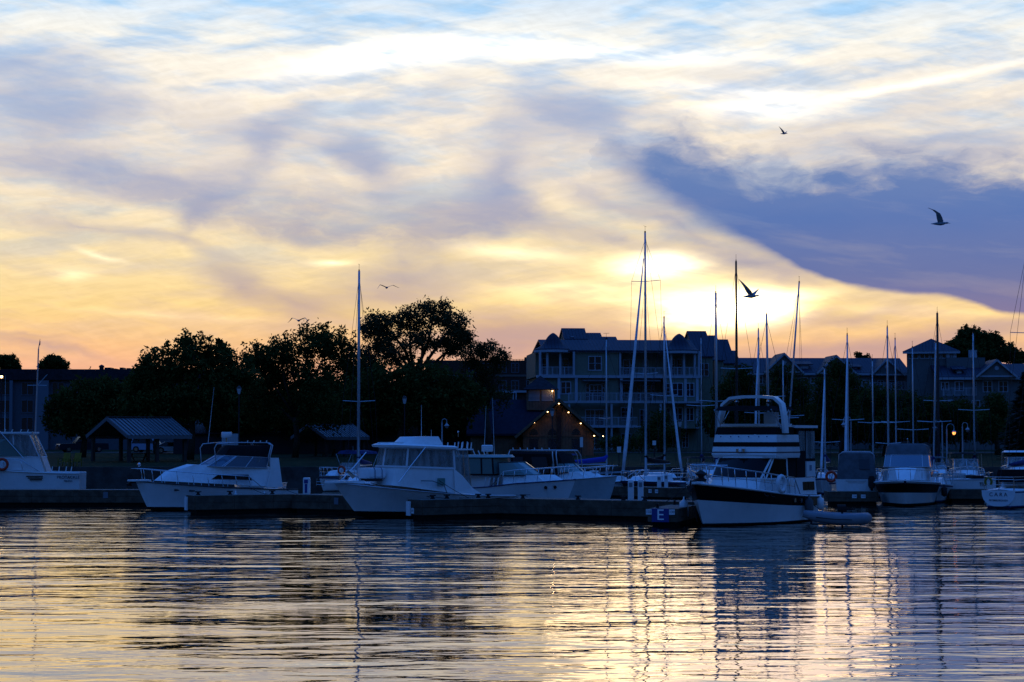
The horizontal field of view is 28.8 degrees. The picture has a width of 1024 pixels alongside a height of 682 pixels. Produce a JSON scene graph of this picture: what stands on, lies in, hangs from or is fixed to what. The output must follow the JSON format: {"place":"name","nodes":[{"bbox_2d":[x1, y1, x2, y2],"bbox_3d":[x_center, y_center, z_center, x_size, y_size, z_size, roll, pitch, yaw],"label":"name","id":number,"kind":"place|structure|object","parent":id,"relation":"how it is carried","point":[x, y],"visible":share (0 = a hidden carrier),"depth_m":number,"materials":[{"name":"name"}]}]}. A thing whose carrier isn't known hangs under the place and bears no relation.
{"place":"outdoors","nodes":[
{"label":"outdoors","id":0,"kind":"place"},
{"bbox_2d":[0,488,1023,681],"bbox_3d":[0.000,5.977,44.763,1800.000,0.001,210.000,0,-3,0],"label":"water","id":1,"kind":"structure","parent":0,"point":[933,592],"depth_m":47.09,"materials":[{"name":"blue liquid"}]},
{"bbox_2d":[0,375,86,488],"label":"sport fishing boat","id":2,"kind":"object","parent":1,"relation":"on","point":[19,469],"visible":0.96,"depth_m":121.71,"materials":[{"name":"paint"}]},
{"bbox_2d":[0,489,145,505],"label":"dock","id":3,"kind":"object","parent":1,"relation":"on","point":[71,497],"visible":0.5,"depth_m":110.56,"materials":[{"name":"grey wood"}]},
{"bbox_2d":[126,391,298,510],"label":"express cruiser","id":4,"kind":"object","parent":1,"relation":"on","point":[245,465],"visible":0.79,"depth_m":104.60,"materials":[{"name":"paint"}]},
{"bbox_2d":[213,475,251,479],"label":"cabin window","id":5,"kind":"structure","parent":4,"relation":"in","point":[242,477],"depth_m":104.57,"materials":[{"name":"black glass"}]},
{"bbox_2d":[199,455,268,467],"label":"window frame","id":6,"kind":"structure","parent":4,"relation":"in","point":[214,455],"depth_m":105.12,"materials":[{"name":"metal"}]},
{"bbox_2d":[184,490,296,513],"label":"finger dock","id":7,"kind":"object","parent":1,"relation":"on","point":[197,503],"visible":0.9,"depth_m":100.57,"materials":[{"name":"brown wood"}]},
{"bbox_2d":[316,450,377,490],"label":"cruiser","id":8,"kind":"object","parent":1,"relation":"on","point":[333,475],"visible":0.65,"depth_m":141.07,"materials":[{"name":"paint"}]},
{"bbox_2d":[338,269,379,486],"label":"sailing boat","id":9,"kind":"object","parent":1,"relation":"on","point":[363,461],"visible":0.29,"depth_m":120.95,"materials":[{"name":"paint"}]},
{"bbox_2d":[325,405,515,516],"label":"fishing boat","id":10,"kind":"object","parent":1,"relation":"on","point":[395,491],"visible":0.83,"depth_m":95.27,"materials":[{"name":"paint"}]},
{"bbox_2d":[406,494,510,518],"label":"finger dock","id":11,"kind":"object","parent":1,"relation":"on","point":[432,507],"visible":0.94,"depth_m":93.62,"materials":[{"name":"brown wood"}]},
{"bbox_2d":[292,494,700,521],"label":"dock","id":12,"kind":"object","parent":1,"relation":"on","point":[577,507],"visible":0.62,"depth_m":93.60,"materials":[{"name":"brown wood"}]},
{"bbox_2d":[303,477,310,493],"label":"power pedestal","id":13,"kind":"object","parent":12,"relation":"on","point":[306,485],"visible":1,"depth_m":102.20,"materials":[{"name":"white paint"}]},
{"bbox_2d":[442,398,576,497],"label":"sport fishing boat","id":14,"kind":"object","parent":1,"relation":"on","point":[494,474],"visible":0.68,"depth_m":104.48,"materials":[{"name":"paint"}]},
{"bbox_2d":[51,467,1003,487],"bbox_3d":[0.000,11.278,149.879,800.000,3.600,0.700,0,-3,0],"label":"sea wall","id":15,"kind":"structure","parent":1,"relation":"in","point":[119,477],"depth_m":149.59,"materials":[{"name":"concrete"}]},
{"bbox_2d":[508,448,617,498],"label":"express cruiser","id":16,"kind":"object","parent":1,"relation":"on","point":[591,484],"visible":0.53,"depth_m":112.39,"materials":[{"name":"paint"}]},
{"bbox_2d":[531,457,548,472],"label":"curtain window","id":17,"kind":"structure","parent":16,"relation":"in","point":[537,462],"depth_m":112.96,"materials":[{"name":"black glass"}]},
{"bbox_2d":[555,333,649,485],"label":"sailing boat","id":18,"kind":"object","parent":1,"relation":"on","point":[591,461],"visible":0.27,"depth_m":127.61,"materials":[{"name":"paint"}]},
{"bbox_2d":[611,485,689,499],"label":"back dock","id":19,"kind":"object","parent":1,"relation":"on","point":[657,493],"visible":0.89,"depth_m":121.09,"materials":[{"name":"grey wood"}]},
{"bbox_2d":[621,226,687,487],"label":"sailing boat","id":20,"kind":"object","parent":1,"relation":"on","point":[650,480],"visible":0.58,"depth_m":126.84,"materials":[{"name":"white paint"}]},
{"bbox_2d":[630,311,683,480],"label":"sailing boat","id":21,"kind":"object","parent":1,"relation":"on","point":[663,457],"visible":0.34,"depth_m":136.74,"materials":[{"name":"paint"}]},
{"bbox_2d":[646,500,696,526],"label":"finger dock","id":22,"kind":"object","parent":1,"relation":"on","point":[673,515],"visible":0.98,"depth_m":85.14,"materials":[{"name":"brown wood"}]},
{"bbox_2d":[681,457,714,481],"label":"day cruiser","id":23,"kind":"object","parent":1,"relation":"on","point":[711,469],"visible":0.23,"depth_m":134.09,"materials":[{"name":"paint"}]},
{"bbox_2d":[686,336,714,479],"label":"sailing boat","id":24,"kind":"object","parent":1,"relation":"on","point":[700,415],"visible":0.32,"depth_m":134.95,"materials":[{"name":"paint"}]},
{"bbox_2d":[696,285,735,482],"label":"sailing boat","id":25,"kind":"object","parent":1,"relation":"on","point":[716,401],"visible":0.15,"depth_m":115.97,"materials":[{"name":"paint"}]},
{"bbox_2d":[718,260,755,434],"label":"sailing boat","id":26,"kind":"object","parent":1,"relation":"on","point":[736,368],"visible":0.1,"depth_m":126.09,"materials":[{"name":"paint"}]},
{"bbox_2d":[660,395,828,525],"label":"motor yacht","id":27,"kind":"object","parent":1,"relation":"on","point":[765,474],"visible":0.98,"depth_m":88.39,"materials":[{"name":"paint"}]},
{"bbox_2d":[713,458,786,477],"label":"saloon windows","id":28,"kind":"structure","parent":27,"relation":"in","point":[778,466],"depth_m":88.32,"materials":[{"name":"black glass"}]},
{"bbox_2d":[805,461,814,476],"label":"wing door","id":29,"kind":"structure","parent":27,"relation":"in","point":[808,473],"depth_m":90.87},
{"bbox_2d":[744,328,773,434],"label":"sailing boat","id":30,"kind":"object","parent":1,"relation":"on","point":[757,385],"visible":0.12,"depth_m":136.92,"materials":[{"name":"paint"}]},
{"bbox_2d":[750,307,785,423],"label":"sailing boat","id":31,"kind":"object","parent":1,"relation":"on","point":[767,369],"visible":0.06,"depth_m":116.55,"materials":[{"name":"paint"}]},
{"bbox_2d":[771,358,798,418],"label":"sailing boat","id":32,"kind":"object","parent":1,"relation":"on","point":[782,368],"visible":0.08,"depth_m":127.03,"materials":[{"name":"paint"}]},
{"bbox_2d":[777,276,803,424],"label":"sailing boat","id":33,"kind":"object","parent":1,"relation":"on","point":[795,322],"visible":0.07,"depth_m":137.11,"materials":[{"name":"paint"}]},
{"bbox_2d":[812,362,839,494],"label":"sailing boat","id":34,"kind":"object","parent":1,"relation":"on","point":[822,484],"visible":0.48,"depth_m":133.88,"materials":[{"name":"paint"}]},
{"bbox_2d":[802,505,871,526],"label":"inflatable dinghy","id":35,"kind":"object","parent":1,"relation":"on","point":[840,517],"visible":0.98,"depth_m":84.58,"materials":[{"name":"grey"}]},
{"bbox_2d":[829,333,865,490],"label":"sailing boat","id":36,"kind":"object","parent":1,"relation":"on","point":[832,485],"visible":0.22,"depth_m":124.84,"materials":[{"name":"paint"}]},
{"bbox_2d":[825,451,877,502],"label":"canopied cruiser","id":37,"kind":"object","parent":1,"relation":"on","point":[856,470],"visible":0.72,"depth_m":115.06,"materials":[{"name":"fabric"}]},
{"bbox_2d":[824,491,878,504],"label":"finger dock","id":38,"kind":"object","parent":1,"relation":"on","point":[851,497],"visible":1,"depth_m":112.06,"materials":[{"name":"grey wood"}]},
{"bbox_2d":[857,354,886,473],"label":"sailing boat","id":39,"kind":"object","parent":1,"relation":"on","point":[872,427],"visible":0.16,"depth_m":135.90,"materials":[{"name":"paint"}]},
{"bbox_2d":[871,326,904,496],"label":"sailing boat","id":40,"kind":"object","parent":1,"relation":"on","point":[888,422],"visible":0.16,"depth_m":126.93,"materials":[{"name":"paint"}]},
{"bbox_2d":[880,333,910,459],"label":"sailing boat","id":41,"kind":"object","parent":1,"relation":"on","point":[895,427],"visible":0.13,"depth_m":138.94,"materials":[{"name":"paint"}]},
{"bbox_2d":[874,438,946,505],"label":"express cruiser","id":42,"kind":"object","parent":1,"relation":"on","point":[908,476],"visible":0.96,"depth_m":112.29,"materials":[{"name":"paint"}]},
{"bbox_2d":[897,345,929,446],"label":"sailing boat","id":43,"kind":"object","parent":1,"relation":"on","point":[913,391],"visible":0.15,"depth_m":127.94,"materials":[{"name":"paint"}]},
{"bbox_2d":[916,336,953,502],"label":"sailing boat","id":44,"kind":"object","parent":1,"relation":"on","point":[940,498],"visible":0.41,"depth_m":117.80,"materials":[{"name":"paint"}]},
{"bbox_2d":[922,311,955,473],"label":"sailing boat","id":45,"kind":"object","parent":1,"relation":"on","point":[938,398],"visible":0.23,"depth_m":138.91,"materials":[{"name":"paint"}]},
{"bbox_2d":[931,456,948,477],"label":"day cruiser","id":46,"kind":"object","parent":1,"relation":"on","point":[942,470],"visible":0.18,"depth_m":135.57,"materials":[{"name":"paint"}]},
{"bbox_2d":[946,452,983,477],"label":"day cruiser","id":47,"kind":"object","parent":1,"relation":"on","point":[968,471],"visible":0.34,"depth_m":127.09,"materials":[{"name":"paint"}]},
{"bbox_2d":[939,473,995,488],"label":"runabout","id":48,"kind":"object","parent":1,"relation":"on","point":[971,482],"visible":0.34,"depth_m":119.59,"materials":[{"name":"paint"}]},
{"bbox_2d":[947,489,987,501],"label":"back dock","id":49,"kind":"object","parent":1,"relation":"on","point":[964,495],"visible":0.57,"depth_m":117.05,"materials":[{"name":"grey wood"}]},
{"bbox_2d":[956,332,992,475],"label":"sailing boat","id":50,"kind":"object","parent":1,"relation":"on","point":[974,457],"visible":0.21,"depth_m":128.91,"materials":[{"name":"paint"}]},
{"bbox_2d":[982,266,1023,508],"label":"sailing boat","id":51,"kind":"object","parent":1,"relation":"on","point":[1009,493],"visible":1,"depth_m":107.64,"materials":[{"name":"white fibreglass"},{"name":"aluminium"},{"name":"navy canvas"}]},
{"bbox_2d":[999,450,1023,486],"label":"day cruiser","id":52,"kind":"object","parent":1,"relation":"on","point":[1006,463],"visible":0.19,"depth_m":129.51,"materials":[{"name":"paint"}]},
{"bbox_2d":[0,0,1023,385],"label":"sky","id":53,"kind":"structure","parent":0,"point":[229,170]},
{"bbox_2d":[23,452,1007,452],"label":"road","id":54,"kind":"structure","parent":0,"point":[593,452],"depth_m":223.53,"materials":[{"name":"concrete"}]},
{"bbox_2d":[55,436,108,451],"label":"pickup truck","id":55,"kind":"object","parent":54,"relation":"on","point":[76,443],"visible":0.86,"depth_m":224.81,"materials":[{"name":"grey paint"}]},
{"bbox_2d":[131,439,166,451],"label":"parked van","id":56,"kind":"object","parent":54,"relation":"on","point":[139,445],"visible":0.41,"depth_m":224.92,"materials":[{"name":"silver metal"}]},
{"bbox_2d":[22,449,1023,466],"bbox_3d":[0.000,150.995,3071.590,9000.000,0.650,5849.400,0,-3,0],"label":"ground","id":57,"kind":"structure","parent":0,"point":[285,460],"depth_m":176.24,"materials":[{"name":"green plant"}]},
{"bbox_2d":[0,352,21,368],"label":"leafy tree","id":58,"kind":"object","parent":57,"relation":"on","point":[9,361],"visible":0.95,"depth_m":329.77,"materials":[{"name":"green plant"}]},
{"bbox_2d":[28,341,46,455],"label":"flagpole","id":59,"kind":"object","parent":57,"relation":"on","point":[37,385],"visible":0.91,"depth_m":152.96,"materials":[{"name":"metal"}]},
{"bbox_2d":[36,353,70,368],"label":"leafy tree","id":60,"kind":"object","parent":57,"relation":"on","point":[51,361],"visible":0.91,"depth_m":328.51,"materials":[{"name":"green plant"}]},
{"bbox_2d":[39,371,132,456],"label":"leafy tree","id":61,"kind":"object","parent":57,"relation":"on","point":[84,411],"visible":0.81,"depth_m":189.03,"materials":[{"name":"green plant"}]},
{"bbox_2d":[0,365,236,449],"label":"long flat building","id":62,"kind":"structure","parent":57,"relation":"on","point":[18,402],"depth_m":261.66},
{"bbox_2d":[21,382,33,394],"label":"window","id":63,"kind":"structure","parent":62,"relation":"in","point":[25,389],"depth_m":261.99,"materials":[{"name":"grey glass"}]},
{"bbox_2d":[21,400,33,412],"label":"window","id":64,"kind":"structure","parent":62,"relation":"in","point":[27,406],"depth_m":261.87,"materials":[{"name":"grey"}]},
{"bbox_2d":[21,417,33,429],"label":"window","id":65,"kind":"structure","parent":62,"relation":"in","point":[27,423],"depth_m":261.74,"materials":[{"name":"grey glass"}]},
{"bbox_2d":[86,416,192,462],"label":"picnic shelter","id":66,"kind":"object","parent":57,"relation":"on","point":[121,428],"visible":0.95,"depth_m":165.91,"materials":[{"name":"grey"}]},
{"bbox_2d":[152,442,172,453],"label":"parked car","id":67,"kind":"object","parent":57,"relation":"on","point":[165,446],"visible":0.46,"depth_m":213.73,"materials":[{"name":"grey paint"}]},
{"bbox_2d":[109,327,263,459],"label":"leafy tree","id":68,"kind":"object","parent":57,"relation":"on","point":[151,381],"visible":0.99,"depth_m":175.09,"materials":[{"name":"green plant"}]},
{"bbox_2d":[233,317,367,457],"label":"leafy tree","id":69,"kind":"object","parent":57,"relation":"on","point":[303,387],"visible":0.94,"depth_m":187.58,"materials":[{"name":"green plant"}]},
{"bbox_2d":[267,375,351,443],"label":"thicket","id":70,"kind":"object","parent":57,"relation":"on","point":[288,429],"visible":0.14,"depth_m":210.48,"materials":[{"name":"green plant"}]},
{"bbox_2d":[173,421,470,453],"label":"long low shed","id":71,"kind":"structure","parent":57,"relation":"on","point":[280,444],"depth_m":212.32,"materials":[{"name":"grey"}]},
{"bbox_2d":[290,423,369,456],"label":"picnic shelter","id":72,"kind":"object","parent":57,"relation":"on","point":[344,436],"visible":0.56,"depth_m":195.74,"materials":[{"name":"grey"}]},
{"bbox_2d":[340,360,409,443],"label":"thicket","id":73,"kind":"object","parent":57,"relation":"on","point":[386,429],"visible":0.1,"depth_m":211.56,"materials":[{"name":"green plant"}]},
{"bbox_2d":[332,355,489,458],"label":"leafy tree","id":74,"kind":"object","parent":57,"relation":"on","point":[447,394],"visible":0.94,"depth_m":176.75,"materials":[{"name":"green plant"}]},
{"bbox_2d":[354,294,478,455],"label":"tree","id":75,"kind":"object","parent":57,"relation":"on","point":[458,338],"visible":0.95,"depth_m":195.81,"materials":[{"name":"green plant"}]},
{"bbox_2d":[428,357,528,390],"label":"building","id":76,"kind":"structure","parent":57,"relation":"on","point":[515,377],"depth_m":282.11,"materials":[{"name":"brown"}]},
{"bbox_2d":[454,338,513,454],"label":"tree","id":77,"kind":"object","parent":57,"relation":"on","point":[481,351],"visible":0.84,"depth_m":199.61,"materials":[{"name":"green plant"}]},
{"bbox_2d":[491,391,525,399],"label":"flat roofed store","id":78,"kind":"structure","parent":57,"relation":"on","point":[519,395],"depth_m":221.95,"materials":[{"name":"brick"}]},
{"bbox_2d":[466,376,603,455],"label":"gabled hall","id":79,"kind":"structure","parent":57,"relation":"on","point":[523,424],"depth_m":202.19,"materials":[{"name":"beige"}]},
{"bbox_2d":[530,428,537,449],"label":"arched window","id":80,"kind":"structure","parent":79,"relation":"in","point":[533,442],"depth_m":199.70,"materials":[{"name":"black glass"}]},
{"bbox_2d":[548,429,556,449],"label":"arched window","id":81,"kind":"structure","parent":79,"relation":"in","point":[550,431],"depth_m":199.70,"materials":[{"name":"black glass"}]},
{"bbox_2d":[572,428,579,449],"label":"arched window","id":82,"kind":"structure","parent":79,"relation":"in","point":[575,442],"depth_m":199.70,"materials":[{"name":"black glass"}]},
{"bbox_2d":[594,430,650,452],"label":"shrub","id":83,"kind":"object","parent":57,"relation":"on","point":[620,443],"visible":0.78,"depth_m":219.37,"materials":[{"name":"green plant"}]},
{"bbox_2d":[526,328,741,450],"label":"apartment house","id":84,"kind":"structure","parent":57,"relation":"on","point":[564,361],"depth_m":241.40,"materials":[{"name":"beige wood"}]},
{"bbox_2d":[560,381,570,393],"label":"window","id":85,"kind":"structure","parent":84,"relation":"in","point":[565,386],"depth_m":240.30,"materials":[{"name":"clear glass"}]},
{"bbox_2d":[588,356,601,370],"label":"window","id":86,"kind":"structure","parent":84,"relation":"in","point":[591,359],"depth_m":240.71,"materials":[{"name":"black glass"}]},
{"bbox_2d":[585,409,604,424],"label":"window","id":87,"kind":"structure","parent":84,"relation":"in","point":[588,412],"depth_m":240.42,"materials":[{"name":"black glass"}]},
{"bbox_2d":[589,384,601,400],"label":"window","id":88,"kind":"structure","parent":84,"relation":"in","point":[593,388],"depth_m":240.59,"materials":[{"name":"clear glass"}]},
{"bbox_2d":[672,383,682,396],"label":"window","id":89,"kind":"structure","parent":84,"relation":"in","point":[679,386],"depth_m":241.18,"materials":[{"name":"clear glass"}]},
{"bbox_2d":[634,407,684,451],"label":"leafy tree","id":90,"kind":"object","parent":57,"relation":"on","point":[655,428],"visible":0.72,"depth_m":225.55,"materials":[{"name":"green plant"}]},
{"bbox_2d":[704,362,774,434],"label":"leafy tree","id":91,"kind":"object","parent":57,"relation":"on","point":[725,391],"visible":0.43,"depth_m":204.26,"materials":[{"name":"green plant"}]},
{"bbox_2d":[695,401,808,438],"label":"hedge","id":92,"kind":"object","parent":57,"relation":"on","point":[707,427],"visible":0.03,"depth_m":214.00,"materials":[{"name":"green plant"}]},
{"bbox_2d":[754,362,817,429],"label":"leafy tree","id":93,"kind":"object","parent":57,"relation":"on","point":[800,384],"visible":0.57,"depth_m":209.53,"materials":[{"name":"green plant"}]},
{"bbox_2d":[739,353,906,448],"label":"townhouse row","id":94,"kind":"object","parent":57,"relation":"on","point":[811,368],"visible":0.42,"depth_m":276.01,"materials":[{"name":"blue metal"}]},
{"bbox_2d":[799,402,865,446],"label":"hedge","id":95,"kind":"object","parent":57,"relation":"on","point":[833,437],"visible":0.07,"depth_m":213.00,"materials":[{"name":"green plant"}]},
{"bbox_2d":[804,355,871,455],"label":"leafy tree","id":96,"kind":"object","parent":57,"relation":"on","point":[834,371],"visible":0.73,"depth_m":199.00,"materials":[{"name":"green plant"}]},
{"bbox_2d":[849,380,923,455],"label":"leafy tree","id":97,"kind":"object","parent":57,"relation":"on","point":[878,405],"visible":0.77,"depth_m":194.00,"materials":[{"name":"green plant"}]},
{"bbox_2d":[849,404,933,449],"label":"hedge","id":98,"kind":"object","parent":57,"relation":"on","point":[855,436],"visible":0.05,"depth_m":212.53,"materials":[{"name":"green plant"}]},
{"bbox_2d":[902,339,959,449],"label":"square tower","id":99,"kind":"structure","parent":57,"relation":"on","point":[922,354],"depth_m":267.66,"materials":[{"name":"blue metal"}]},
{"bbox_2d":[906,391,982,455],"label":"leafy tree","id":100,"kind":"object","parent":57,"relation":"on","point":[960,417],"visible":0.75,"depth_m":190.53,"materials":[{"name":"green plant"}]},
{"bbox_2d":[911,400,1010,451],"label":"hedge","id":101,"kind":"object","parent":57,"relation":"on","point":[965,435],"visible":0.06,"depth_m":212.99,"materials":[{"name":"green plant"}]},
{"bbox_2d":[930,350,1023,449],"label":"corner townhouse","id":102,"kind":"structure","parent":57,"relation":"on","point":[997,376],"depth_m":261.70,"materials":[{"name":"blue metal"}]},
{"bbox_2d":[944,323,1023,363],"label":"leafy tree","id":103,"kind":"object","parent":57,"relation":"on","point":[990,346],"visible":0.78,"depth_m":329.24,"materials":[{"name":"green plant"}]},
{"bbox_2d":[965,390,1015,454],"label":"leafy tree","id":104,"kind":"object","parent":57,"relation":"on","point":[998,404],"visible":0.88,"depth_m":203.98,"materials":[{"name":"green plant"}]},
{"bbox_2d":[991,372,1023,459],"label":"spruce tree","id":105,"kind":"object","parent":57,"relation":"on","point":[1015,426],"visible":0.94,"depth_m":174.65,"materials":[{"name":"green plant"}]},
{"bbox_2d":[628,480,633,499],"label":"power pedestal","id":106,"kind":"object","parent":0,"point":[630,489],"visible":1,"depth_m":92.56,"materials":[{"name":"white paint"}]},
{"bbox_2d":[739,280,758,297],"bbox_3d":[7.504,-1.623,62.186,1.073,0.582,0.480,2,-4,-40],"label":"gull","id":107,"kind":"object","parent":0,"point":[749,292],"visible":1,"depth_m":62.08,"materials":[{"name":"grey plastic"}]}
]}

